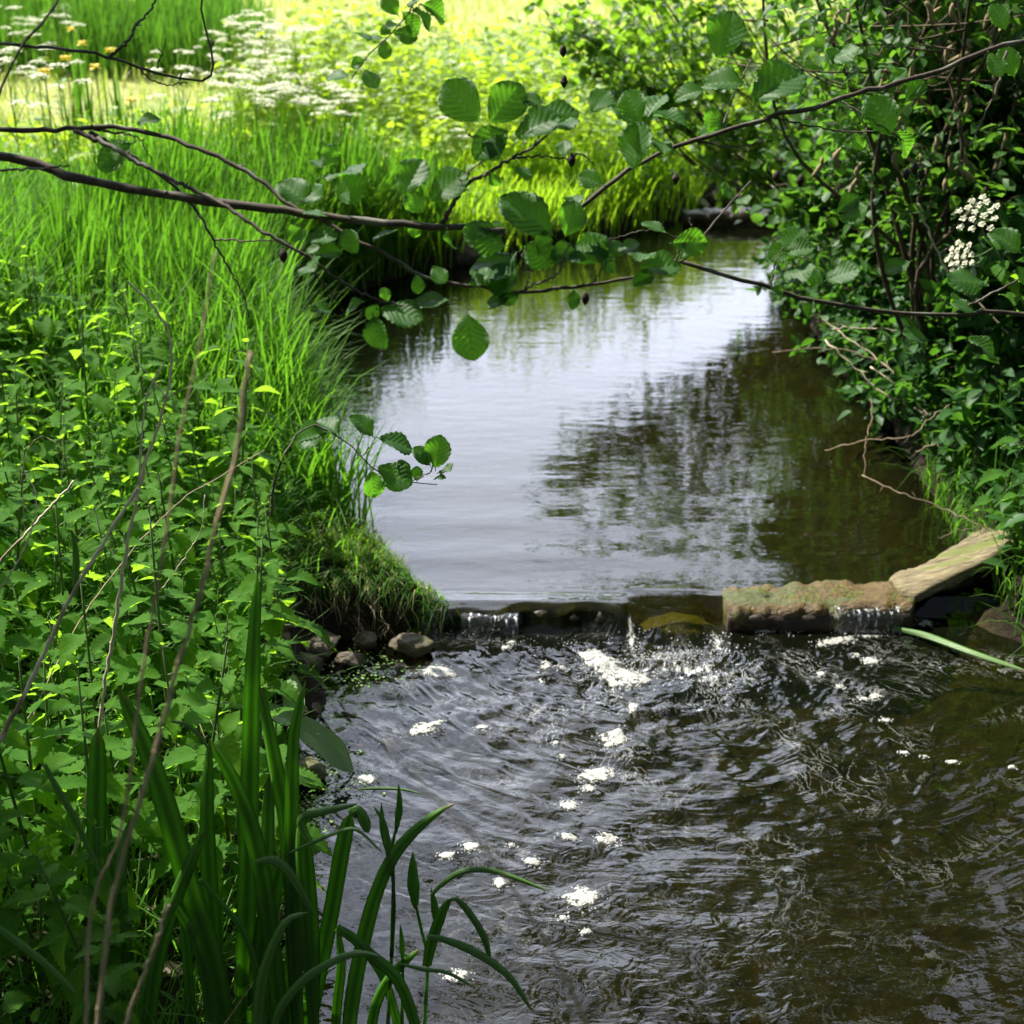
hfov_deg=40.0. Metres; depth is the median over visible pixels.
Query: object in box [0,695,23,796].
nettle
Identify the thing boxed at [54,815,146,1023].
nettle
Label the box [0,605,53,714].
nettle
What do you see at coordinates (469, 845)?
foam patch
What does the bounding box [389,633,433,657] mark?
stone
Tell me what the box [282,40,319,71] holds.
cow parsley
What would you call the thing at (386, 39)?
cow parsley
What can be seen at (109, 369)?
nettle
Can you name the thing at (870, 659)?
foam patch
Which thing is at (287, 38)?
cow parsley
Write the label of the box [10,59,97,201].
cow parsley
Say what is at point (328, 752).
dock plant
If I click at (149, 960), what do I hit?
dry stalk
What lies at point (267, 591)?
nettle
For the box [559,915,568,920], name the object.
foam patch
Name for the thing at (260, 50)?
cow parsley
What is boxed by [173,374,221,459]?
nettle
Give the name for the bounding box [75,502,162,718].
nettle
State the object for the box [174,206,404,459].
hanging grass
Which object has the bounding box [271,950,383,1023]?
sedge leaf
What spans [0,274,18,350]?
nettle
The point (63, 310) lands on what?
nettle
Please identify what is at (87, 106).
yellow iris
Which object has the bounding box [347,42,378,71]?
cow parsley
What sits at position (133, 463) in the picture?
nettle
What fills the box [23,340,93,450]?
nettle
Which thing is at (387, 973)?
yellow flag iris
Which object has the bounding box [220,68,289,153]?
cow parsley
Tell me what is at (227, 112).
cow parsley
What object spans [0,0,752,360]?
alder tree
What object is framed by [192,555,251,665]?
nettle
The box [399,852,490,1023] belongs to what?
yellow flag iris
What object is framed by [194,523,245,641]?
nettle
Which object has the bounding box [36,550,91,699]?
nettle
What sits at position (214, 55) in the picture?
cow parsley
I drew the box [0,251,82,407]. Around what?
nettle
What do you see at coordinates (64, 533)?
nettle
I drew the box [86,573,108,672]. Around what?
nettle
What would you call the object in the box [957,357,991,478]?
nettle
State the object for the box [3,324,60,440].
nettle
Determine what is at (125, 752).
nettle
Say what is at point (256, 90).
cow parsley
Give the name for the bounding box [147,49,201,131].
cow parsley
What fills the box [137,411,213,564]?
nettle
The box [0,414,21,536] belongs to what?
nettle
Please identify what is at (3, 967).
nettle
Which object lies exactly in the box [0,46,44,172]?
cow parsley
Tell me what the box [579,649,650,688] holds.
foam patch
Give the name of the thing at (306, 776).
nettle
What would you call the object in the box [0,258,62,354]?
nettle
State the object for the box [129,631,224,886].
nettle
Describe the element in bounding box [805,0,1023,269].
alder bush
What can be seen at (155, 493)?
nettle
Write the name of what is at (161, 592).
nettle
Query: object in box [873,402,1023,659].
bank grass
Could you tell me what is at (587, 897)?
foam patch
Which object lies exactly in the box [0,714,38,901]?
nettle
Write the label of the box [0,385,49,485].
nettle
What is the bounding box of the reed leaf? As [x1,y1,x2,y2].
[891,626,1023,670]
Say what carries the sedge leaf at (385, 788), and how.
on the ground at (360, 618)
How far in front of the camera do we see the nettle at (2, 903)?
2.78 m
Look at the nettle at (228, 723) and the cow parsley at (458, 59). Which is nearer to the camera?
the nettle at (228, 723)
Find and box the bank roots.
[280,568,438,639]
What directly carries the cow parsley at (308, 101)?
on the ground at (360, 618)
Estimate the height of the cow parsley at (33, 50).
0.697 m
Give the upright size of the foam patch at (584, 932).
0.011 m
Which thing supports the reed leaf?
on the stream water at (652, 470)
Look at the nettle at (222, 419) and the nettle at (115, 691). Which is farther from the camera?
the nettle at (222, 419)
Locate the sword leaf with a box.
[71,529,79,597]
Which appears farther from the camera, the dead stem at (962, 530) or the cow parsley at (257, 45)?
the cow parsley at (257, 45)
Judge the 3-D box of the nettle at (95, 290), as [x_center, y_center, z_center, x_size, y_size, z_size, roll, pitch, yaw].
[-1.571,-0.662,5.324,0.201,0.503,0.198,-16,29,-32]
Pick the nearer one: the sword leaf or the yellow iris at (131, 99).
the sword leaf
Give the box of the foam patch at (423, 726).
[406,720,444,735]
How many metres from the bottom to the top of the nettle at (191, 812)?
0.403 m
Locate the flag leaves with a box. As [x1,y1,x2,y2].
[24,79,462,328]
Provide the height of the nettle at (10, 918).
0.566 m
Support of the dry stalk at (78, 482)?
on the nettle at (178, 626)
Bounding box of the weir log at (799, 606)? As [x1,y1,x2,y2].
[722,579,914,631]
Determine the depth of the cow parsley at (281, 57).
8.19 m
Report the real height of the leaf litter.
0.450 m
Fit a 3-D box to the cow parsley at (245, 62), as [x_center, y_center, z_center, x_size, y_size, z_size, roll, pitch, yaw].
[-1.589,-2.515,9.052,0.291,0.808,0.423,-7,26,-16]
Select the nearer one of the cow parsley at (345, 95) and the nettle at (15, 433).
the nettle at (15, 433)
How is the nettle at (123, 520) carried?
on the ground at (360, 618)
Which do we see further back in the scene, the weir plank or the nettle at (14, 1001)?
the weir plank
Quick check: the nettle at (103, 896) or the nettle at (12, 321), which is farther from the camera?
the nettle at (12, 321)
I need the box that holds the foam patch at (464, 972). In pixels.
[442,970,466,983]
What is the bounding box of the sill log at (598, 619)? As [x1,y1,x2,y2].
[534,610,601,623]
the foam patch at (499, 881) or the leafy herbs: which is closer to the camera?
the foam patch at (499, 881)
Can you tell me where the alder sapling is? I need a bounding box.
[269,413,452,517]
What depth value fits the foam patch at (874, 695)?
4.10 m
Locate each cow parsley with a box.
[0,6,39,133]
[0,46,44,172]
[0,49,56,150]
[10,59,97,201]
[11,16,49,95]
[26,14,85,133]
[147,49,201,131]
[149,65,216,146]
[193,31,227,98]
[201,73,275,160]
[203,18,262,134]
[204,58,272,160]
[206,47,245,114]
[206,74,262,159]
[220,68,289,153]
[223,68,274,139]
[224,7,274,96]
[227,61,272,139]
[229,29,265,95]
[231,9,273,103]
[232,21,294,121]
[238,44,270,63]
[238,54,279,138]
[240,35,282,102]
[247,51,289,143]
[250,48,311,158]
[250,81,298,159]
[253,64,299,152]
[255,58,310,140]
[256,35,288,107]
[259,85,298,151]
[264,19,291,63]
[267,22,323,116]
[269,73,318,153]
[271,25,321,132]
[272,24,312,63]
[274,45,315,117]
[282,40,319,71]
[283,88,348,183]
[298,61,359,149]
[306,93,363,135]
[310,11,342,86]
[319,74,371,153]
[337,11,371,39]
[338,68,383,123]
[342,48,377,137]
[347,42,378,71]
[349,1,373,20]
[364,20,404,87]
[437,113,483,200]
[444,54,482,121]
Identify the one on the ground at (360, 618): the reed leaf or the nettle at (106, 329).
the nettle at (106, 329)
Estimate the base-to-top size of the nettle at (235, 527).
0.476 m
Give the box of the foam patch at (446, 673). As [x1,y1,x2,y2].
[422,666,456,677]
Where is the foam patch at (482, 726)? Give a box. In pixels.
[477,725,487,729]
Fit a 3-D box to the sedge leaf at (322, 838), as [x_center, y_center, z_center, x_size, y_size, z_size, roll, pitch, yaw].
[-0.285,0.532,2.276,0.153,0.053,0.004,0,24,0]
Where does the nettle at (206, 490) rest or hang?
on the ground at (360, 618)
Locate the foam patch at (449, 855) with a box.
[438,852,453,858]
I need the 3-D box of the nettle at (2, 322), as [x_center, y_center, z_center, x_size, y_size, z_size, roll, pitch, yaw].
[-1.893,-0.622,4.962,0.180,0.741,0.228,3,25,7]
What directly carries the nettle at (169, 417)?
on the ground at (360, 618)
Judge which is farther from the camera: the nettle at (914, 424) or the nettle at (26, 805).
the nettle at (914, 424)
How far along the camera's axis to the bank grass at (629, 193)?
9.04 m
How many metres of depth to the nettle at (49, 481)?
4.25 m
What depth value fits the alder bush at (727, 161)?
7.58 m
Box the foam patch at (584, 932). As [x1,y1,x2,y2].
[581,929,590,934]
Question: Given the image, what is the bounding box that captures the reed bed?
[0,0,277,81]
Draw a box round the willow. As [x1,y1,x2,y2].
[709,0,1023,402]
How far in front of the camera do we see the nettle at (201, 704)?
2.79 m
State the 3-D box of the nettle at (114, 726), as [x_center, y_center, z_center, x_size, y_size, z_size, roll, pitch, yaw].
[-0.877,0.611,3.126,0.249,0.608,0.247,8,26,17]
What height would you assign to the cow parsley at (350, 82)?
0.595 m
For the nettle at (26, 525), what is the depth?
4.22 m
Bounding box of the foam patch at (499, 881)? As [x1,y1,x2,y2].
[494,877,507,888]
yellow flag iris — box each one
[86,727,133,1007]
[117,685,272,1023]
[210,573,357,1023]
[297,783,456,1023]
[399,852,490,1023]
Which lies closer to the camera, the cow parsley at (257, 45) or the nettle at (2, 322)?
the nettle at (2, 322)
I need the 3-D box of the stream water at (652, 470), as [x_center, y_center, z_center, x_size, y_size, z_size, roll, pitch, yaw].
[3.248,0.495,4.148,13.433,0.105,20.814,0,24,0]
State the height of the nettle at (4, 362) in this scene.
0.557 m
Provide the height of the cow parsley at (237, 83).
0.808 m
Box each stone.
[285,756,326,784]
[300,652,323,671]
[307,631,340,661]
[334,651,364,667]
[353,631,376,649]
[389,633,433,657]
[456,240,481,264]
[684,193,709,209]
[703,188,750,205]
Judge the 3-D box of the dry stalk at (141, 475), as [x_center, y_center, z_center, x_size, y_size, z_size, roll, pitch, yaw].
[-0.755,0.163,2.704,0.322,1.195,0.101,-12,27,-24]
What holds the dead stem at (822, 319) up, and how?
on the shrub at (889, 348)
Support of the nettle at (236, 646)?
on the ground at (360, 618)
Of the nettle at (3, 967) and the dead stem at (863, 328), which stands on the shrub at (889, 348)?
the dead stem at (863, 328)
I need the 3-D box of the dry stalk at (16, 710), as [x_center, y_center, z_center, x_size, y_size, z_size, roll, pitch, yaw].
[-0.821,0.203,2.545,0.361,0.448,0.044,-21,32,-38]
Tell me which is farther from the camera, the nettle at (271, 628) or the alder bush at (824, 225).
the alder bush at (824, 225)
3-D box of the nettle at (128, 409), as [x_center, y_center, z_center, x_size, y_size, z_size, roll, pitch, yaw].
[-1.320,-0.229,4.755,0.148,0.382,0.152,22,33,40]
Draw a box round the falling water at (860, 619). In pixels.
[468,606,899,636]
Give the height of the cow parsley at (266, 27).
0.924 m
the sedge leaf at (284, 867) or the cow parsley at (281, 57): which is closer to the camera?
the sedge leaf at (284, 867)
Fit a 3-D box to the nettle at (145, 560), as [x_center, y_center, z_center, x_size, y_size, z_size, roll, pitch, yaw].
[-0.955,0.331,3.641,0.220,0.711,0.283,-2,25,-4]
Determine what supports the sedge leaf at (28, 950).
on the ground at (360, 618)
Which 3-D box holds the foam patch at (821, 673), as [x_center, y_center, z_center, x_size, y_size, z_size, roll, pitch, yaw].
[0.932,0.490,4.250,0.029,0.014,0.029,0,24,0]
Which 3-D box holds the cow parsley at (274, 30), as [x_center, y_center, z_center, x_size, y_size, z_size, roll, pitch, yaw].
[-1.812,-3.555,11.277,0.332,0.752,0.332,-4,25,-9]
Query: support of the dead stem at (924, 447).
on the bank grass at (958, 472)
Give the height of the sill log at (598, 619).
0.270 m
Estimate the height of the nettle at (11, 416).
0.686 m
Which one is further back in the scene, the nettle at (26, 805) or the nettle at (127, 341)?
the nettle at (127, 341)
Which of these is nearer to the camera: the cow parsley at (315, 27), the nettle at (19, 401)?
the nettle at (19, 401)
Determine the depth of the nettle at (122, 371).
4.61 m
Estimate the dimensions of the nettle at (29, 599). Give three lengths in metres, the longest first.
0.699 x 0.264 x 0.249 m
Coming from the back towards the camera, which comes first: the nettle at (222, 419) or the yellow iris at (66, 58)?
the yellow iris at (66, 58)
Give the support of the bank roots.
hanging from the ground at (360, 618)
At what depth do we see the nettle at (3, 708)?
3.24 m
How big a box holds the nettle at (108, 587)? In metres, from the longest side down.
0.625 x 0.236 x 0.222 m
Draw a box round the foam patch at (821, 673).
[817,671,824,676]
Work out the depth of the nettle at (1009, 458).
4.73 m
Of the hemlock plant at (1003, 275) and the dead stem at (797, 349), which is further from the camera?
the dead stem at (797, 349)
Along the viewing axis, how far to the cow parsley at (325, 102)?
7.70 m
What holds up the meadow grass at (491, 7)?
on the ground at (360, 618)
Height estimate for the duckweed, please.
0.004 m
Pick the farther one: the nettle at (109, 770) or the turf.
the turf
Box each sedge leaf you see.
[0,926,78,996]
[42,763,102,879]
[171,720,209,751]
[251,912,308,1023]
[254,856,314,915]
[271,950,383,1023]
[290,827,383,853]
[358,787,419,793]
[401,963,474,987]
[426,934,531,1009]
[430,866,549,896]
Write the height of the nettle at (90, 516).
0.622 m
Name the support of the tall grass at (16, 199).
on the ground at (360, 618)
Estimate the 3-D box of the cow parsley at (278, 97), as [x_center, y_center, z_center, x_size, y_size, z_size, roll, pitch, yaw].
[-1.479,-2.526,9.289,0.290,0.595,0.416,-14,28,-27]
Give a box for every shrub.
[747,160,872,324]
[789,185,1023,461]
[918,181,1023,479]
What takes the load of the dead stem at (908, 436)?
on the shrub at (889, 348)
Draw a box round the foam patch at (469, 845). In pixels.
[463,842,481,851]
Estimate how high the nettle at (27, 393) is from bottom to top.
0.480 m
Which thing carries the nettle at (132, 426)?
on the ground at (360, 618)
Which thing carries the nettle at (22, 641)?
on the ground at (360, 618)
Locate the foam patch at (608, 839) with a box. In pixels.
[595,832,618,845]
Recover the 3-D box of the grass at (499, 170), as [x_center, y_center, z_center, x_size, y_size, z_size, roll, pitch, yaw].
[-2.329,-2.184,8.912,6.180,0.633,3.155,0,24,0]
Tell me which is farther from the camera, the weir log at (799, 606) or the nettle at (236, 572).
the weir log at (799, 606)
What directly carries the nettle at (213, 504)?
on the ground at (360, 618)
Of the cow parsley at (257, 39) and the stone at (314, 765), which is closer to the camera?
the stone at (314, 765)
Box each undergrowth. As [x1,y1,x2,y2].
[0,259,435,1023]
[636,134,1023,582]
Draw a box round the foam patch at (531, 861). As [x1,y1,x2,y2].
[524,857,539,865]
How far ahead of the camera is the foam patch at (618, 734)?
3.91 m
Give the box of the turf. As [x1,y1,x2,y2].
[223,476,442,598]
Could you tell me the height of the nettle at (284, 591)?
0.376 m
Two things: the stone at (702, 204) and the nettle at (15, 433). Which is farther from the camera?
the stone at (702, 204)
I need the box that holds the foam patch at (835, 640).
[818,636,853,646]
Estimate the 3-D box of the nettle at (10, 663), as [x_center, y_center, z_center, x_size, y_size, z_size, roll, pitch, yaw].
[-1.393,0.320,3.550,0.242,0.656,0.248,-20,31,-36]
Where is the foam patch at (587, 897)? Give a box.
[561,886,597,907]
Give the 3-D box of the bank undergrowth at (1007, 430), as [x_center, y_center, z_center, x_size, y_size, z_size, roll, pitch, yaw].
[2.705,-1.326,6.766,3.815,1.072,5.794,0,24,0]
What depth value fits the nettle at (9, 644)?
3.54 m
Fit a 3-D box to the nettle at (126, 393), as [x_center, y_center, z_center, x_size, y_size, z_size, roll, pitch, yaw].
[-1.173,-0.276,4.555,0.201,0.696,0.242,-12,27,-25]
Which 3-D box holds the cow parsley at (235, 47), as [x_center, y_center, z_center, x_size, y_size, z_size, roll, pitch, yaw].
[-1.780,-2.698,9.180,0.400,0.988,0.402,3,25,6]
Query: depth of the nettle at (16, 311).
5.34 m
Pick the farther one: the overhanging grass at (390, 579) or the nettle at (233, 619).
the overhanging grass at (390, 579)
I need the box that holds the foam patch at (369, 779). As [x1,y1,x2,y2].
[354,774,379,784]
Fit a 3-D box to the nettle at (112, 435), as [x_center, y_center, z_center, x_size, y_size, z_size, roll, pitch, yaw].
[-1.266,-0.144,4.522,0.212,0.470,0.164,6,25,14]
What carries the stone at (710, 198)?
on the ground at (360, 618)
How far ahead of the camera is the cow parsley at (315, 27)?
11.10 m
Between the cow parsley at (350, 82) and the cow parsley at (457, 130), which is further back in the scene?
the cow parsley at (350, 82)
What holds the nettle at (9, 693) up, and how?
on the ground at (360, 618)
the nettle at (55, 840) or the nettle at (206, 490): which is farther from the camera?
the nettle at (206, 490)
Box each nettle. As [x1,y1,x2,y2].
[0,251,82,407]
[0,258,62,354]
[0,265,30,382]
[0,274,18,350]
[0,316,20,416]
[0,319,17,398]
[0,325,40,447]
[0,326,45,499]
[0,356,55,526]
[0,365,20,441]
[0,384,41,492]
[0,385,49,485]
[0,400,14,429]
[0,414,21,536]
[0,440,65,632]
[0,451,71,611]
[0,459,58,596]
[0,461,46,569]
[0,492,7,591]
[0,570,53,741]
[0,598,13,773]
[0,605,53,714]
[0,607,24,708]
[0,646,86,898]
[0,647,27,789]
[0,686,82,938]
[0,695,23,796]
[0,714,34,851]
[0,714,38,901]
[0,807,82,989]
[0,846,83,1023]
[0,867,26,952]
[0,960,12,1023]
[0,990,32,1023]
[1,243,68,410]
[1,261,34,343]
[1,643,120,859]
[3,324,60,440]
[4,582,69,742]
[6,366,67,479]
[10,488,110,711]
[13,610,104,773]
[16,845,141,1023]
[22,310,61,384]
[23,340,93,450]
[23,653,96,812]
[27,427,127,599]
[29,486,102,617]
[29,1006,39,1023]
[31,378,89,538]
[31,558,158,816]
[34,446,88,563]
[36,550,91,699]
[37,410,88,512]
[38,678,175,860]
[39,654,151,946]
[41,387,93,479]
[47,274,109,400]
[48,292,87,374]
[51,301,127,511]
[52,669,128,766]
[53,315,104,417]
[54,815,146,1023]
[64,417,121,527]
[64,914,145,1023]
[65,273,122,339]
[66,437,154,602]
[68,696,163,907]
[71,418,134,560]
[72,609,142,734]
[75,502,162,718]
[81,268,153,392]
[81,318,128,448]
[82,324,127,415]
[84,487,156,583]
[85,647,172,815]
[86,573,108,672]
[87,364,140,494]
[89,415,143,508]
[90,446,139,533]
[96,536,165,678]
[98,282,180,423]
[100,520,183,727]
[108,318,189,489]
[109,317,175,472]
[109,391,139,454]
[111,376,197,508]
[111,494,220,797]
[114,312,144,358]
[117,405,197,568]
[120,280,181,391]
[125,315,180,413]
[129,467,217,618]
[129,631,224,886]
[130,474,204,596]
[136,686,183,795]
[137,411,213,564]
[137,568,227,738]
[138,375,211,529]
[138,626,265,946]
[138,784,201,929]
[144,292,184,348]
[149,550,211,655]
[157,381,203,508]
[164,427,245,574]
[168,671,235,854]
[171,498,220,606]
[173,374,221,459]
[173,710,267,918]
[176,300,263,499]
[178,604,243,757]
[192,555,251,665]
[194,482,255,584]
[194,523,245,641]
[194,582,248,715]
[195,610,269,743]
[198,769,283,961]
[199,656,241,803]
[204,336,284,539]
[204,481,259,604]
[205,394,277,514]
[214,403,275,489]
[214,707,332,924]
[215,675,323,855]
[217,526,306,744]
[218,508,301,702]
[227,450,297,611]
[232,491,335,687]
[249,558,309,662]
[899,401,927,438]
[938,395,981,481]
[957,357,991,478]
[968,402,1023,527]
[981,387,1023,486]
[994,463,1023,572]
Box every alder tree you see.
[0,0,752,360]
[559,3,1023,358]
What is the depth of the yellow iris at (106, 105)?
8.56 m
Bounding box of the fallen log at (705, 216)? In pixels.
[683,205,780,228]
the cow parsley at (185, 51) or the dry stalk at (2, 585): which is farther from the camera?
the cow parsley at (185, 51)
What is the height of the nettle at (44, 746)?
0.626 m
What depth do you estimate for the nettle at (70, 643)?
3.15 m
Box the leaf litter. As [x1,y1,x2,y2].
[4,531,420,1018]
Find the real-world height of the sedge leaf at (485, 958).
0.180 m
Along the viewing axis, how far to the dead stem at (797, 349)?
5.62 m
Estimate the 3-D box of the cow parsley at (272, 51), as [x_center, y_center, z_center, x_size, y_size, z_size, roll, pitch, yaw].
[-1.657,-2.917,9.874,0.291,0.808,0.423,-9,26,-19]
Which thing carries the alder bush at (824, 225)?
on the ground at (360, 618)
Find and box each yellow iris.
[37,68,60,165]
[60,55,80,155]
[66,27,83,125]
[77,41,93,149]
[90,64,111,139]
[105,48,123,137]
[120,96,144,155]
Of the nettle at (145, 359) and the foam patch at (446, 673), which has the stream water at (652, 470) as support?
the foam patch at (446, 673)
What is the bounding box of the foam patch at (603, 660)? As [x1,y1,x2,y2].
[583,650,610,666]
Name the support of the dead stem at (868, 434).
hanging from the willow
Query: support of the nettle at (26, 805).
on the ground at (360, 618)
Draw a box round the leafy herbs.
[210,0,789,191]
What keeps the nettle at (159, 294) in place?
on the ground at (360, 618)
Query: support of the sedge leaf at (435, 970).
on the ground at (360, 618)
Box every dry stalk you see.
[0,473,37,588]
[0,480,73,563]
[0,487,138,742]
[21,436,118,566]
[25,450,263,733]
[72,281,187,855]
[84,252,215,1023]
[95,352,252,1023]
[124,904,170,1023]
[162,495,204,587]
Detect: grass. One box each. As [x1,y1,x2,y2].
[0,0,999,148]
[0,90,619,265]
[0,113,435,532]
[0,261,383,715]
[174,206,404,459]
[239,107,715,299]
[285,548,461,630]
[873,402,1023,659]
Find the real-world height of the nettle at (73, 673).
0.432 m
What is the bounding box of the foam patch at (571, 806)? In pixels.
[560,800,577,810]
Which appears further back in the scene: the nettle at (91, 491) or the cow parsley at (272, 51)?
the cow parsley at (272, 51)
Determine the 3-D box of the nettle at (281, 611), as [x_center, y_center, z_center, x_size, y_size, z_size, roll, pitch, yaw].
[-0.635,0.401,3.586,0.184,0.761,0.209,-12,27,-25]
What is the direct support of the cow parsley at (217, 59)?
on the ground at (360, 618)
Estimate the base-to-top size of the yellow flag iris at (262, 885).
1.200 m
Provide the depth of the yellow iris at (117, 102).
9.30 m
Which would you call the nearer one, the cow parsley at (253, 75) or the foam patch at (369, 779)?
the foam patch at (369, 779)
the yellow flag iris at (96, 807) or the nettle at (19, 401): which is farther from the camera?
the nettle at (19, 401)
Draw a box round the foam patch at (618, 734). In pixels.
[601,728,628,746]
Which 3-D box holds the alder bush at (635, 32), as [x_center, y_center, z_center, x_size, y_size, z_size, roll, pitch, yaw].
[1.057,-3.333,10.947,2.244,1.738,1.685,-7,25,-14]
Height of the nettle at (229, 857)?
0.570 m
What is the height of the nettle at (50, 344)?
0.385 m
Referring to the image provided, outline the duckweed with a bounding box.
[299,644,437,831]
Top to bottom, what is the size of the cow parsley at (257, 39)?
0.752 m
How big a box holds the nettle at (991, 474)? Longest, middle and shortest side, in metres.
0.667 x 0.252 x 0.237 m
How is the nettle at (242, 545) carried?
on the ground at (360, 618)
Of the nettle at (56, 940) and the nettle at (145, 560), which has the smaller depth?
the nettle at (56, 940)
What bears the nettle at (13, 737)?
on the ground at (360, 618)
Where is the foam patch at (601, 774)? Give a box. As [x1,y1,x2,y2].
[577,766,614,783]
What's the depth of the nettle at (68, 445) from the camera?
4.56 m
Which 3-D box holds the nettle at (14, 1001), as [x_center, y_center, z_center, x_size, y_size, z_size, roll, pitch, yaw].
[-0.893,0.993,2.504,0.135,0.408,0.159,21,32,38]
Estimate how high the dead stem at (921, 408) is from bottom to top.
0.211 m
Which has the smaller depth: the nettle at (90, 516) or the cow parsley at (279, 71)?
the nettle at (90, 516)
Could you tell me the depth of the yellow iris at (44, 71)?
8.30 m
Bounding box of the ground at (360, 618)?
[0,0,1023,1023]
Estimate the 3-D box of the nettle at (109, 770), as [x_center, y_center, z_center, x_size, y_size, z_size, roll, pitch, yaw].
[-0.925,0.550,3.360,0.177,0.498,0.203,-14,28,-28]
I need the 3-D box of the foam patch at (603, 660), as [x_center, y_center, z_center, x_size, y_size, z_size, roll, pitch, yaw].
[0.266,0.452,4.318,0.064,0.024,0.128,-17,29,-32]
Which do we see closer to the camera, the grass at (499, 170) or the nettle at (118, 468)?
the nettle at (118, 468)
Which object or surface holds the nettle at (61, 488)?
on the ground at (360, 618)
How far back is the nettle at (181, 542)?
3.89 m
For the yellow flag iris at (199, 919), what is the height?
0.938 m
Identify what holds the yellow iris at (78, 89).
on the ground at (360, 618)
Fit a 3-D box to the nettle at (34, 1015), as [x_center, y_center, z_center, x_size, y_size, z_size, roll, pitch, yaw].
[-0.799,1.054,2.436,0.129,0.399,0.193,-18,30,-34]
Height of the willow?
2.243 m
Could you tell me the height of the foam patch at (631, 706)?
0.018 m
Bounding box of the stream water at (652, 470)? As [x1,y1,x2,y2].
[262,188,1023,1023]
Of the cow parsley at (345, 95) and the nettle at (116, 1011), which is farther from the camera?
the cow parsley at (345, 95)
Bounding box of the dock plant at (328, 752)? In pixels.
[268,674,353,772]
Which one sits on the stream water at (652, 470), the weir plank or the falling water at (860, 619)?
the falling water at (860, 619)
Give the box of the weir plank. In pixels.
[889,520,1021,602]
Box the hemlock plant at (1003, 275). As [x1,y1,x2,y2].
[944,193,1023,366]
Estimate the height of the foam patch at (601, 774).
0.015 m
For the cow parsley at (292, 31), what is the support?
on the ground at (360, 618)
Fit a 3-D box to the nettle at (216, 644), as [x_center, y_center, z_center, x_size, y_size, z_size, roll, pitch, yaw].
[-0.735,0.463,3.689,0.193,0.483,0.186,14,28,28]
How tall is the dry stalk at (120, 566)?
0.428 m
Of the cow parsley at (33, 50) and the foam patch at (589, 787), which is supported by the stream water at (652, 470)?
the foam patch at (589, 787)
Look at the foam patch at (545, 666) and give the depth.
4.26 m
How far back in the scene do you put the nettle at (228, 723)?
2.97 m
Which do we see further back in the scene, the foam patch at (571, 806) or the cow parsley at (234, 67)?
the cow parsley at (234, 67)
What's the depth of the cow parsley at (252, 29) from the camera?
10.02 m
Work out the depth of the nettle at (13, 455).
4.48 m
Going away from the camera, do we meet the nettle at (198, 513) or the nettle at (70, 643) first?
the nettle at (70, 643)
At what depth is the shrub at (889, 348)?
5.60 m
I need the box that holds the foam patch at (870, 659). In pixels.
[863,657,878,664]
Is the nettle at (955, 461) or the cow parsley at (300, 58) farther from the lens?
the cow parsley at (300, 58)
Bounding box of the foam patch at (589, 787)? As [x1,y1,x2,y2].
[582,784,595,792]
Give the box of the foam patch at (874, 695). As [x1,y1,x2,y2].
[869,693,882,698]
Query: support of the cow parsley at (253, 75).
on the ground at (360, 618)
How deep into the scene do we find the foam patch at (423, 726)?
3.95 m
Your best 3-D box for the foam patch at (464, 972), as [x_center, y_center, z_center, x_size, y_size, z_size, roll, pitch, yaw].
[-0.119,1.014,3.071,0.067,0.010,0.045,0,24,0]
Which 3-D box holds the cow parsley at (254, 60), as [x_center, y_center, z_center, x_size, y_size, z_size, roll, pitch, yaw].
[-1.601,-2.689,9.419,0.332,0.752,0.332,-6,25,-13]
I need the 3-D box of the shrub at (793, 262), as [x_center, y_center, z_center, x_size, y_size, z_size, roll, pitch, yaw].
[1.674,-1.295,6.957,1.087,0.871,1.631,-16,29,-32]
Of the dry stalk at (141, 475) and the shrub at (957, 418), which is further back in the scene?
the shrub at (957, 418)
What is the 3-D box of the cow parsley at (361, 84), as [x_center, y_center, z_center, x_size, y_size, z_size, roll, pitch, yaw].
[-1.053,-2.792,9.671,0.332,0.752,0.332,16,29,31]
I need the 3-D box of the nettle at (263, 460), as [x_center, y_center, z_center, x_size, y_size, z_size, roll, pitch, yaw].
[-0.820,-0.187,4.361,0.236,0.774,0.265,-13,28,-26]
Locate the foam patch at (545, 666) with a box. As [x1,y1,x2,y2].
[541,661,551,669]
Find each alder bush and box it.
[523,0,839,224]
[532,0,759,140]
[731,0,1021,309]
[737,0,867,196]
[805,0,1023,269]
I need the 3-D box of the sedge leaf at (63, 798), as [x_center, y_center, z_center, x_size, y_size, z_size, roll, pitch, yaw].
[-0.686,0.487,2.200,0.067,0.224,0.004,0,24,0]
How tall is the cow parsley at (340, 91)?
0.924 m
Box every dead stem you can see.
[772,346,888,366]
[804,301,907,388]
[825,339,926,416]
[825,400,963,450]
[832,324,896,330]
[861,474,983,526]
[863,398,876,477]
[870,366,927,414]
[915,443,939,452]
[917,203,1023,348]
[938,526,988,538]
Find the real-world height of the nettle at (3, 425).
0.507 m
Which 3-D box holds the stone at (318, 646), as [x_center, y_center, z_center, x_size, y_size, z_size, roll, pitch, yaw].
[-0.599,0.416,4.344,0.138,0.078,0.143,0,24,0]
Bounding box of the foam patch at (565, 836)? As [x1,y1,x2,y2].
[561,833,577,840]
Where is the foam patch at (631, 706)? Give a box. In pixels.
[628,702,637,712]
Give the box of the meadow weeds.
[0,23,401,174]

